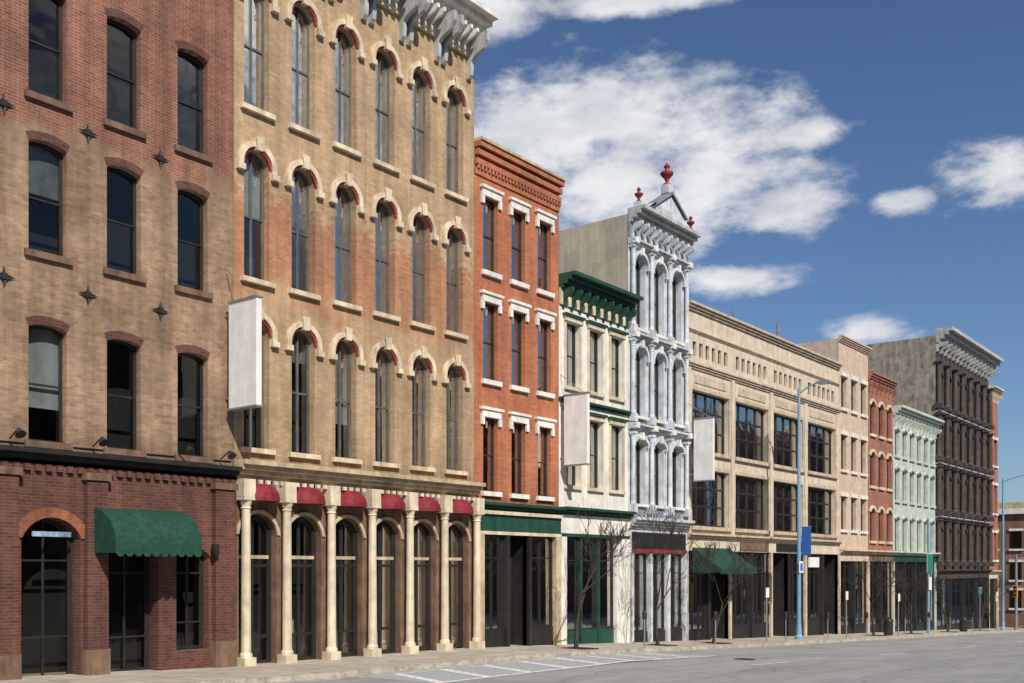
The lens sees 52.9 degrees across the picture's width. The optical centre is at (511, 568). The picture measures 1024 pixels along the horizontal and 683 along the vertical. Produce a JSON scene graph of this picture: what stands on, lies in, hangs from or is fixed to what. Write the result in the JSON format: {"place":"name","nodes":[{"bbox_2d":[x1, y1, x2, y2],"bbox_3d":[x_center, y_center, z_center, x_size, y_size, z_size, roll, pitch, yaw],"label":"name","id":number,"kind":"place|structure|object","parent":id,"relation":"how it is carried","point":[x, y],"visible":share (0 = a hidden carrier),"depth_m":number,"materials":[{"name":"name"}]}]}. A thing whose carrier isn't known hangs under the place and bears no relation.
{"place":"outdoors","nodes":[
{"label":"outdoors","id":0,"kind":"place"},
{"bbox_2d":[0,457,235,674],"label":"ground floor facade","id":1,"kind":"structure","parent":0,"point":[43,488],"depth_m":26.86,"materials":[{"name":"brick"}]},
{"bbox_2d":[19,507,84,538],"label":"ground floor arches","id":2,"kind":"structure","parent":1,"relation":"on","point":[28,520],"depth_m":24.54,"materials":[{"name":"orange brick"}]},
{"bbox_2d":[21,519,202,675],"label":"window frames","id":3,"kind":"structure","parent":1,"relation":"attached to","point":[68,560],"depth_m":26.57,"materials":[{"name":"metal"}]},
{"bbox_2d":[0,474,234,655],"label":"ground floor piers","id":4,"kind":"structure","parent":1,"relation":"attached to","point":[95,597],"depth_m":25.21,"materials":[{"name":"brick"}]},
{"bbox_2d":[0,461,234,483],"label":"street cornice dentils","id":5,"kind":"object","parent":1,"relation":"attached to","point":[48,468],"visible":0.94,"depth_m":25.89,"materials":[{"name":"red brick"}]},
{"bbox_2d":[94,507,201,556],"bbox_3d":[-9.173,-0.890,25.912,1.162,1.220,2.400,0,0,38],"label":"door awning","id":6,"kind":"object","parent":1,"relation":"attached to","point":[131,532],"depth_m":25.42,"materials":[{"name":"green fabric"}]},
{"bbox_2d":[0,628,1023,682],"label":"pavement","id":7,"kind":"structure","parent":0,"point":[298,667],"depth_m":30.31,"materials":[{"name":"concrete"}]},
{"bbox_2d":[236,496,484,666],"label":"columns","id":8,"kind":"structure","parent":7,"relation":"on","point":[245,658],"depth_m":31.30,"materials":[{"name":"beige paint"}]},
{"bbox_2d":[236,478,484,511],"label":"column blocks","id":9,"kind":"structure","parent":8,"relation":"on","point":[285,490],"depth_m":31.29,"materials":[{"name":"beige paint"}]},
{"bbox_2d":[503,535,531,646],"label":"shop piers","id":10,"kind":"structure","parent":7,"relation":"on","point":[506,583],"depth_m":38.41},
{"bbox_2d":[512,536,526,645],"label":"door reveals","id":11,"kind":"structure","parent":10,"relation":"attached to","point":[518,586],"depth_m":39.69,"materials":[{"name":"black paint"}]},
{"bbox_2d":[485,534,551,644],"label":"window frames","id":12,"kind":"structure","parent":7,"relation":"on","point":[501,557],"depth_m":39.84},
{"bbox_2d":[485,536,549,628],"bbox_3d":[-0.085,0.910,39.358,0.680,4.280,4.430,0,0,38],"label":"window glass","id":13,"kind":"object","parent":12,"relation":"in","point":[544,585],"visible":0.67,"depth_m":39.98,"materials":[{"name":"glass"}]},
{"bbox_2d":[480,534,560,644],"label":"shop piers","id":14,"kind":"structure","parent":7,"relation":"on","point":[556,583],"depth_m":40.78,"materials":[{"name":"stone"}]},
{"bbox_2d":[480,531,561,536],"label":"shop fascia","id":15,"kind":"structure","parent":14,"relation":"on","point":[519,534],"depth_m":38.84,"materials":[{"name":"beige paint"}]},
{"bbox_2d":[480,514,560,533],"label":"shop fascia","id":16,"kind":"structure","parent":15,"relation":"on","point":[504,523],"depth_m":38.89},
{"bbox_2d":[563,647,598,649],"bbox_3d":[2.369,3.016,38.013,1.200,0.112,1.200,0,0,38],"label":"tree grate","id":17,"kind":"object","parent":7,"relation":"on","point":[584,648],"visible":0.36,"depth_m":37.92,"materials":[{"name":"metal"}]},
{"bbox_2d":[574,507,653,648],"bbox_3d":[3.902,0.283,39.282,3.038,5.579,3.058,0,0,6],"label":"bare street tree","id":18,"kind":"object","parent":17,"relation":"on","point":[619,537],"visible":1,"depth_m":38.86,"materials":[{"name":"brown plant"}]},
{"bbox_2d":[561,536,629,644],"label":"shop piers","id":19,"kind":"structure","parent":7,"relation":"on","point":[621,597],"depth_m":44.34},
{"bbox_2d":[561,533,629,538],"bbox_3d":[3.509,-1.335,43.102,0.180,0.130,5.180,0,0,38],"label":"shop fascia strip","id":20,"kind":"object","parent":19,"relation":"on","point":[578,535],"visible":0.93,"depth_m":42.54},
{"bbox_2d":[561,514,629,535],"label":"shop fascia","id":21,"kind":"structure","parent":20,"relation":"on","point":[573,524],"depth_m":42.62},
{"bbox_2d":[630,553,686,642],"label":"shop columns","id":22,"kind":"structure","parent":7,"relation":"on","point":[649,601],"depth_m":47.68,"materials":[{"name":"grey metal"}]},
{"bbox_2d":[645,644,676,645],"bbox_3d":[6.026,3.248,42.643,1.200,0.112,1.200,0,0,38],"label":"tree grate","id":23,"kind":"object","parent":7,"relation":"on","point":[661,645],"visible":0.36,"depth_m":42.48,"materials":[{"name":"metal"}]},
{"bbox_2d":[631,506,720,644],"bbox_3d":[6.663,0.352,42.372,3.690,5.903,2.716,0,0,-25],"label":"bare street tree","id":24,"kind":"object","parent":23,"relation":"on","point":[671,532],"visible":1,"depth_m":42.41,"materials":[{"name":"brown plant"}]},
{"bbox_2d":[687,550,839,640],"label":"shop piers","id":25,"kind":"structure","parent":7,"relation":"on","point":[728,590],"depth_m":56.68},
{"bbox_2d":[689,551,819,630],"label":"window frames","id":26,"kind":"structure","parent":25,"relation":"attached to","point":[762,572],"depth_m":54.78,"materials":[{"name":"black paint"}]},
{"bbox_2d":[713,553,837,638],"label":"door reveals","id":27,"kind":"structure","parent":25,"relation":"attached to","point":[779,585],"depth_m":58.90,"materials":[{"name":"black paint"}]},
{"bbox_2d":[706,552,823,639],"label":"shop piers","id":28,"kind":"structure","parent":7,"relation":"on","point":[787,584],"depth_m":58.53,"materials":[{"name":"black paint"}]},
{"bbox_2d":[689,618,820,639],"bbox_3d":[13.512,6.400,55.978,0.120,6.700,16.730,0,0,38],"label":"shop bulkhead","id":29,"kind":"object","parent":28,"relation":"attached to","point":[813,626],"visible":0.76,"depth_m":55.73,"materials":[{"name":"black paint"}]},
{"bbox_2d":[795,379,830,639],"bbox_3d":[15.636,-2.929,53.657,1.870,13.550,0.500,0,0,38],"label":"street lamp","id":30,"kind":"object","parent":7,"relation":"on","point":[806,540],"visible":0.97,"depth_m":54.02,"materials":[{"name":"blue metal"}]},
{"bbox_2d":[567,538,610,628],"bbox_3d":[3.168,0.640,42.925,0.016,3.820,3.700,0,0,38],"label":"window glass","id":31,"kind":"object","parent":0,"point":[588,606],"visible":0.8,"depth_m":42.91,"materials":[{"name":"glass"}]},
{"bbox_2d":[567,326,616,488],"bbox_3d":[3.280,-6.650,43.282,0.020,6.600,4.260,0,0,38],"label":"window glass","id":32,"kind":"object","parent":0,"point":[592,388],"visible":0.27,"depth_m":43.49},
{"bbox_2d":[634,555,678,630],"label":"window glass","id":33,"kind":"object","parent":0,"point":[641,595],"visible":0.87,"depth_m":47.18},
{"bbox_2d":[299,632,1023,682],"bbox_3d":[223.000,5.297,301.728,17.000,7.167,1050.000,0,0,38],"label":"road","id":34,"kind":"structure","parent":0,"point":[994,658],"depth_m":32.60,"materials":[{"name":"asphalt"}]},
{"bbox_2d":[268,632,1014,682],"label":"gutter","id":35,"kind":"object","parent":34,"relation":"on","point":[376,674],"visible":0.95,"depth_m":32.51,"materials":[{"name":"concrete"}]},
{"bbox_2d":[360,634,1009,682],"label":"road markings","id":36,"kind":"object","parent":34,"relation":"on","point":[470,672],"visible":0.98,"depth_m":30.46,"materials":[{"name":"paint"}]},
{"bbox_2d":[474,0,1023,502],"label":"sky","id":37,"kind":"structure","parent":0,"point":[854,169],"materials":[{"name":"blue"}]},
{"bbox_2d":[841,562,864,625],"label":"window glass","id":38,"kind":"object","parent":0,"point":[848,589],"visible":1,"depth_m":66.66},
{"bbox_2d":[895,563,932,624],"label":"window glass","id":39,"kind":"object","parent":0,"point":[911,592],"visible":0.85,"depth_m":76.47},
{"bbox_2d":[937,578,985,625],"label":"window glass","id":40,"kind":"object","parent":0,"point":[957,605],"visible":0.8,"depth_m":86.30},
{"bbox_3d":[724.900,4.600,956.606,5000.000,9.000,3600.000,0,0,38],"label":"ground","id":41,"kind":"structure","parent":0,"visible":0},
{"bbox_2d":[233,0,233,465],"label":"side walls","id":42,"kind":"structure","parent":41,"relation":"on","point":[233,186],"depth_m":28.86,"materials":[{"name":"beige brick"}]},
{"bbox_2d":[239,217,352,659],"bbox_3d":[-5.443,-4.625,33.606,0.001,28.750,10.340,0,0,38],"label":"interior backing","id":43,"kind":"object","parent":42,"relation":"attached to","point":[260,595],"depth_m":32.08,"materials":[{"name":"black"}]},
{"bbox_2d":[234,0,473,481],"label":"facade","id":44,"kind":"structure","parent":42,"relation":"attached to","point":[284,309],"depth_m":32.64,"materials":[{"name":"beige brick"}]},
{"bbox_2d":[244,0,457,470],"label":"window frames","id":45,"kind":"structure","parent":44,"relation":"attached to","point":[296,232],"depth_m":32.63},
{"bbox_2d":[244,155,344,424],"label":"window blinds","id":46,"kind":"object","parent":45,"relation":"attached to","point":[255,190],"depth_m":29.90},
{"bbox_2d":[244,0,455,469],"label":"window glass","id":47,"kind":"object","parent":45,"relation":"in","point":[256,64],"visible":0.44,"depth_m":33.62,"materials":[{"name":"glass"}]},
{"bbox_2d":[236,0,470,475],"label":"window hoods","id":48,"kind":"object","parent":44,"relation":"attached to","point":[257,143],"depth_m":32.45,"materials":[{"name":"stone"}]},
{"bbox_2d":[233,459,485,497],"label":"street cornice","id":49,"kind":"structure","parent":44,"relation":"attached to","point":[263,470],"depth_m":31.87,"materials":[{"name":"stone"}]},
{"bbox_2d":[328,0,488,80],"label":"cornice brackets","id":50,"kind":"object","parent":44,"relation":"attached to","point":[449,25],"visible":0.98,"depth_m":34.92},
{"bbox_2d":[380,0,478,50],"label":"cornice brackets","id":51,"kind":"object","parent":44,"relation":"attached to","point":[434,13],"visible":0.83,"depth_m":34.95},
{"bbox_2d":[433,0,498,32],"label":"roof cornice","id":52,"kind":"structure","parent":42,"relation":"on","point":[479,15],"depth_m":35.66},
{"bbox_2d":[236,481,473,662],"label":"ground floor facade","id":53,"kind":"structure","parent":41,"relation":"on","point":[274,509],"depth_m":32.71,"materials":[{"name":"brown stone"}]},
{"bbox_2d":[239,514,462,663],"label":"window frames","id":54,"kind":"structure","parent":53,"relation":"attached to","point":[298,565],"depth_m":32.50,"materials":[{"name":"wood"}]},
{"bbox_2d":[376,525,458,649],"bbox_3d":[-4.853,0.625,32.981,0.012,4.350,9.870,0,0,38],"label":"window glass","id":55,"kind":"object","parent":54,"relation":"in","point":[386,592],"visible":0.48,"depth_m":35.17,"materials":[{"name":"glass"}]},
{"bbox_2d":[236,510,470,540],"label":"arcade arches","id":56,"kind":"structure","parent":53,"relation":"attached to","point":[318,522],"depth_m":32.22,"materials":[{"name":"stone"}]},
{"bbox_2d":[255,482,473,514],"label":"arch awnings","id":57,"kind":"object","parent":53,"relation":"attached to","point":[268,492],"visible":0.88,"depth_m":31.74,"materials":[{"name":"fabric"}]},
{"bbox_2d":[559,214,627,290],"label":"side walls","id":58,"kind":"structure","parent":41,"relation":"on","point":[598,250],"depth_m":46.10,"materials":[{"name":"grey concrete"}]},
{"bbox_2d":[628,237,685,519],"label":"facade","id":59,"kind":"structure","parent":58,"relation":"attached to","point":[662,393],"depth_m":47.66,"materials":[{"name":"grey metal"}]},
{"bbox_2d":[635,259,675,506],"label":"window frames","id":60,"kind":"structure","parent":59,"relation":"attached to","point":[656,391],"depth_m":47.74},
{"bbox_2d":[635,264,673,506],"bbox_3d":[6.425,-8.400,47.425,0.022,11.100,4.340,0,0,38],"label":"window glass","id":61,"kind":"object","parent":60,"relation":"in","point":[636,358],"visible":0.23,"depth_m":47.65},
{"bbox_2d":[628,237,688,439],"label":"floor entablatures","id":62,"kind":"object","parent":59,"relation":"attached to","point":[663,343],"visible":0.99,"depth_m":46.93,"materials":[{"name":"grey metal"}]},
{"bbox_2d":[629,243,690,516],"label":"engaged columns","id":63,"kind":"structure","parent":59,"relation":"attached to","point":[633,417],"depth_m":46.41,"materials":[{"name":"grey metal"}]},
{"bbox_2d":[635,251,685,454],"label":"window hoods","id":64,"kind":"object","parent":59,"relation":"attached to","point":[657,351],"depth_m":47.42,"materials":[{"name":"grey metal"}]},
{"bbox_2d":[632,220,694,260],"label":"cornice brackets","id":65,"kind":"object","parent":59,"relation":"attached to","point":[676,244],"visible":0.88,"depth_m":46.82,"materials":[{"name":"grey metal"}]},
{"bbox_2d":[628,204,701,245],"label":"roof cornice","id":66,"kind":"structure","parent":58,"relation":"on","point":[652,217],"depth_m":46.40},
{"bbox_2d":[179,630,1023,682],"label":"kerb","id":67,"kind":"structure","parent":41,"relation":"on","point":[309,676],"depth_m":33.02,"materials":[{"name":"concrete"}]},
{"bbox_2d":[798,338,838,407],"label":"side walls","id":68,"kind":"structure","parent":41,"relation":"on","point":[829,348],"depth_m":65.16,"materials":[{"name":"paint"}]},
{"bbox_2d":[839,342,867,549],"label":"facade","id":69,"kind":"structure","parent":68,"relation":"attached to","point":[853,361],"depth_m":67.04,"materials":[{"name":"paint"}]},
{"bbox_2d":[866,336,934,416],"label":"side walls","id":70,"kind":"structure","parent":41,"relation":"on","point":[908,365],"depth_m":81.99,"materials":[{"name":"concrete"}]},
{"bbox_2d":[935,343,987,568],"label":"facade","id":71,"kind":"structure","parent":70,"relation":"attached to","point":[955,365],"depth_m":86.11,"materials":[{"name":"metal"}]},
{"bbox_2d":[934,360,994,565],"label":"iron columns","id":72,"kind":"structure","parent":71,"relation":"attached to","point":[939,456],"depth_m":85.99,"materials":[{"name":"metal"}]},
{"bbox_2d":[936,341,998,380],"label":"cornice brackets","id":73,"kind":"object","parent":71,"relation":"attached to","point":[973,364],"visible":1,"depth_m":86.06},
{"bbox_2d":[935,326,1003,369],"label":"roof cornice","id":74,"kind":"structure","parent":70,"relation":"on","point":[962,341],"depth_m":84.70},
{"bbox_2d":[998,514,1023,627],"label":"side walls","id":75,"kind":"structure","parent":41,"relation":"on","point":[1013,521],"depth_m":109.64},
{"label":"side walls","id":76,"kind":"object","parent":41,"relation":"on","visible":0},
{"bbox_2d":[559,304,627,510],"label":"facade","id":77,"kind":"structure","parent":76,"relation":"attached to","point":[585,498],"depth_m":43.45,"materials":[{"name":"paint"}]},
{"bbox_2d":[560,374,590,466],"bbox_3d":[2.466,-5.905,40.740,1.389,3.710,0.240,0,0,38],"label":"blank blade sign","id":78,"kind":"object","parent":77,"relation":"attached to","point":[576,429],"visible":1,"depth_m":40.57,"materials":[{"name":"metal"}]},
{"bbox_2d":[567,324,618,630],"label":"window frames","id":79,"kind":"structure","parent":77,"relation":"attached to","point":[596,424],"depth_m":43.57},
{"bbox_2d":[564,315,625,494],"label":"window surrounds","id":80,"kind":"object","parent":77,"relation":"attached to","point":[602,330],"visible":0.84,"depth_m":43.47,"materials":[{"name":"stone"}]},
{"bbox_2d":[562,286,636,328],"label":"cornice brackets","id":81,"kind":"object","parent":77,"relation":"attached to","point":[604,304],"visible":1,"depth_m":42.81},
{"bbox_2d":[559,270,643,309],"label":"roof cornice","id":82,"kind":"structure","parent":76,"relation":"on","point":[585,283],"depth_m":42.39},
{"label":"side walls","id":83,"kind":"object","parent":41,"relation":"on","visible":0},
{"bbox_2d":[868,386,892,550],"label":"facade","id":84,"kind":"structure","parent":83,"relation":"attached to","point":[877,498],"depth_m":70.97,"materials":[{"name":"brick"}]},
{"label":"side walls","id":85,"kind":"object","parent":41,"relation":"on","visible":0},
{"bbox_2d":[893,421,934,552],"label":"facade","id":86,"kind":"structure","parent":85,"relation":"attached to","point":[903,494],"depth_m":76.58,"materials":[{"name":"green paint"}]},
{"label":"side walls","id":87,"kind":"object","parent":41,"relation":"on","visible":0},
{"bbox_2d":[988,402,997,569],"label":"facade","id":88,"kind":"structure","parent":87,"relation":"attached to","point":[995,480],"depth_m":95.80,"materials":[{"name":"brick"}]},
{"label":"side walls","id":89,"kind":"object","parent":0,"visible":0},
{"bbox_2d":[21,0,199,673],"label":"interior backing","id":90,"kind":"object","parent":89,"relation":"attached to","point":[43,80],"depth_m":27.25,"materials":[{"name":"black"}]},
{"bbox_2d":[0,0,232,465],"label":"facade","id":91,"kind":"structure","parent":89,"relation":"attached to","point":[38,287],"depth_m":26.20,"materials":[{"name":"red brick"}]},
{"bbox_2d":[28,0,202,456],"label":"window frames","id":92,"kind":"structure","parent":91,"relation":"attached to","point":[126,174],"depth_m":26.67,"materials":[{"name":"wood"}]},
{"bbox_2d":[28,329,57,409],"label":"window blinds","id":93,"kind":"object","parent":92,"relation":"attached to","point":[42,356],"depth_m":24.92,"materials":[{"name":"fabric"}]},
{"bbox_2d":[28,146,57,200],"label":"window blinds","id":94,"kind":"object","parent":92,"relation":"attached to","point":[43,172],"depth_m":24.92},
{"bbox_2d":[25,8,209,358],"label":"window arches","id":95,"kind":"structure","parent":91,"relation":"attached to","point":[65,146],"depth_m":26.21,"materials":[{"name":"red brick"}]},
{"bbox_2d":[24,88,212,463],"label":"window sills","id":96,"kind":"structure","parent":91,"relation":"attached to","point":[55,103],"depth_m":25.97,"materials":[{"name":"brown stone"}]},
{"bbox_2d":[0,444,241,479],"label":"street cornice","id":97,"kind":"structure","parent":91,"relation":"attached to","point":[59,456],"depth_m":25.66,"materials":[{"name":"black paint"}]},
{"bbox_2d":[225,273,262,411],"bbox_3d":[-7.380,-6.280,28.192,1.488,3.860,0.240,0,0,38],"label":"blank blade sign","id":98,"kind":"object","parent":91,"relation":"attached to","point":[245,352],"visible":1,"depth_m":27.96,"materials":[{"name":"metal"}]},
{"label":"side walls","id":99,"kind":"object","parent":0,"visible":0},
{"bbox_2d":[474,147,558,506],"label":"facade","id":100,"kind":"structure","parent":99,"relation":"attached to","point":[507,400],"depth_m":38.89,"materials":[{"name":"red brick"}]},
{"bbox_2d":[483,200,546,495],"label":"window frames","id":101,"kind":"structure","parent":100,"relation":"attached to","point":[515,314],"depth_m":39.44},
{"bbox_2d":[483,202,544,495],"bbox_3d":[0.043,-8.165,39.181,0.023,10.730,4.150,0,0,38],"label":"window glass","id":102,"kind":"object","parent":101,"relation":"in","point":[487,337],"visible":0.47,"depth_m":39.25,"materials":[{"name":"glass"}]},
{"bbox_2d":[480,183,556,501],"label":"window lintels","id":103,"kind":"structure","parent":100,"relation":"attached to","point":[492,193],"depth_m":38.83,"materials":[{"name":"stone"}]},
{"bbox_2d":[474,139,564,211],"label":"corbelled cornice","id":104,"kind":"structure","parent":100,"relation":"attached to","point":[495,155],"depth_m":38.71,"materials":[{"name":"red brick"}]},
{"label":"side walls","id":105,"kind":"object","parent":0,"visible":0},
{"bbox_2d":[689,309,837,540],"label":"facade","id":106,"kind":"structure","parent":105,"relation":"attached to","point":[715,328],"depth_m":55.96,"materials":[{"name":"stone"}]},
{"bbox_2d":[689,404,714,481],"bbox_3d":[8.878,-6.030,48.737,1.538,3.861,0.240,0,0,38],"label":"blank blade sign","id":107,"kind":"object","parent":106,"relation":"attached to","point":[704,448],"visible":1,"depth_m":48.48,"materials":[{"name":"metal"}]},
{"bbox_2d":[692,393,829,533],"bbox_3d":[14.205,-6.525,57.113,0.123,8.950,18.550,0,0,38],"label":"window glass","id":108,"kind":"object","parent":106,"relation":"attached to","point":[710,484],"visible":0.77,"depth_m":56.15,"materials":[{"name":"glass"}]},
{"bbox_2d":[692,342,831,637],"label":"window frames","id":109,"kind":"structure","parent":106,"relation":"attached to","point":[696,411],"depth_m":56.52,"materials":[{"name":"metal"}]},
{"bbox_2d":[689,552,818,637],"bbox_3d":[14.015,1.600,57.295,0.797,4.900,19.420,0,0,38],"label":"window glass","id":110,"kind":"object","parent":109,"relation":"attached to","point":[738,600],"visible":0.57,"depth_m":55.75,"materials":[{"name":"glass"}]},
{"bbox_2d":[686,367,838,540],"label":"pilasters","id":111,"kind":"object","parent":106,"relation":"attached to","point":[732,395],"visible":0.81,"depth_m":56.59,"materials":[{"name":"stone"}]},
{"bbox_2d":[687,539,838,554],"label":"shop fascia","id":112,"kind":"structure","parent":106,"relation":"attached to","point":[824,549],"depth_m":55.75,"materials":[{"name":"ceramic"}]},
{"bbox_2d":[693,547,756,573],"bbox_3d":[10.494,-0.350,50.646,1.512,1.300,3.900,0,0,38],"label":"shop awning","id":113,"kind":"object","parent":112,"relation":"attached to","point":[722,558],"visible":0.66,"depth_m":49.73,"materials":[{"name":"green fabric"}]},
{"bbox_2d":[691,385,836,534],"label":"window surrounds","id":114,"kind":"object","parent":106,"relation":"attached to","point":[768,442],"visible":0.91,"depth_m":56.45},
{"bbox_2d":[694,374,833,422],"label":"spandrel panels","id":115,"kind":"object","parent":106,"relation":"attached to","point":[708,382],"visible":1,"depth_m":55.18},
{"bbox_2d":[691,449,837,537],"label":"window sills","id":116,"kind":"structure","parent":106,"relation":"attached to","point":[729,457],"depth_m":55.63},
{"bbox_2d":[687,300,842,545],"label":"mouldings","id":117,"kind":"object","parent":106,"relation":"attached to","point":[705,310],"visible":0.99,"depth_m":55.14,"materials":[{"name":"stone"}]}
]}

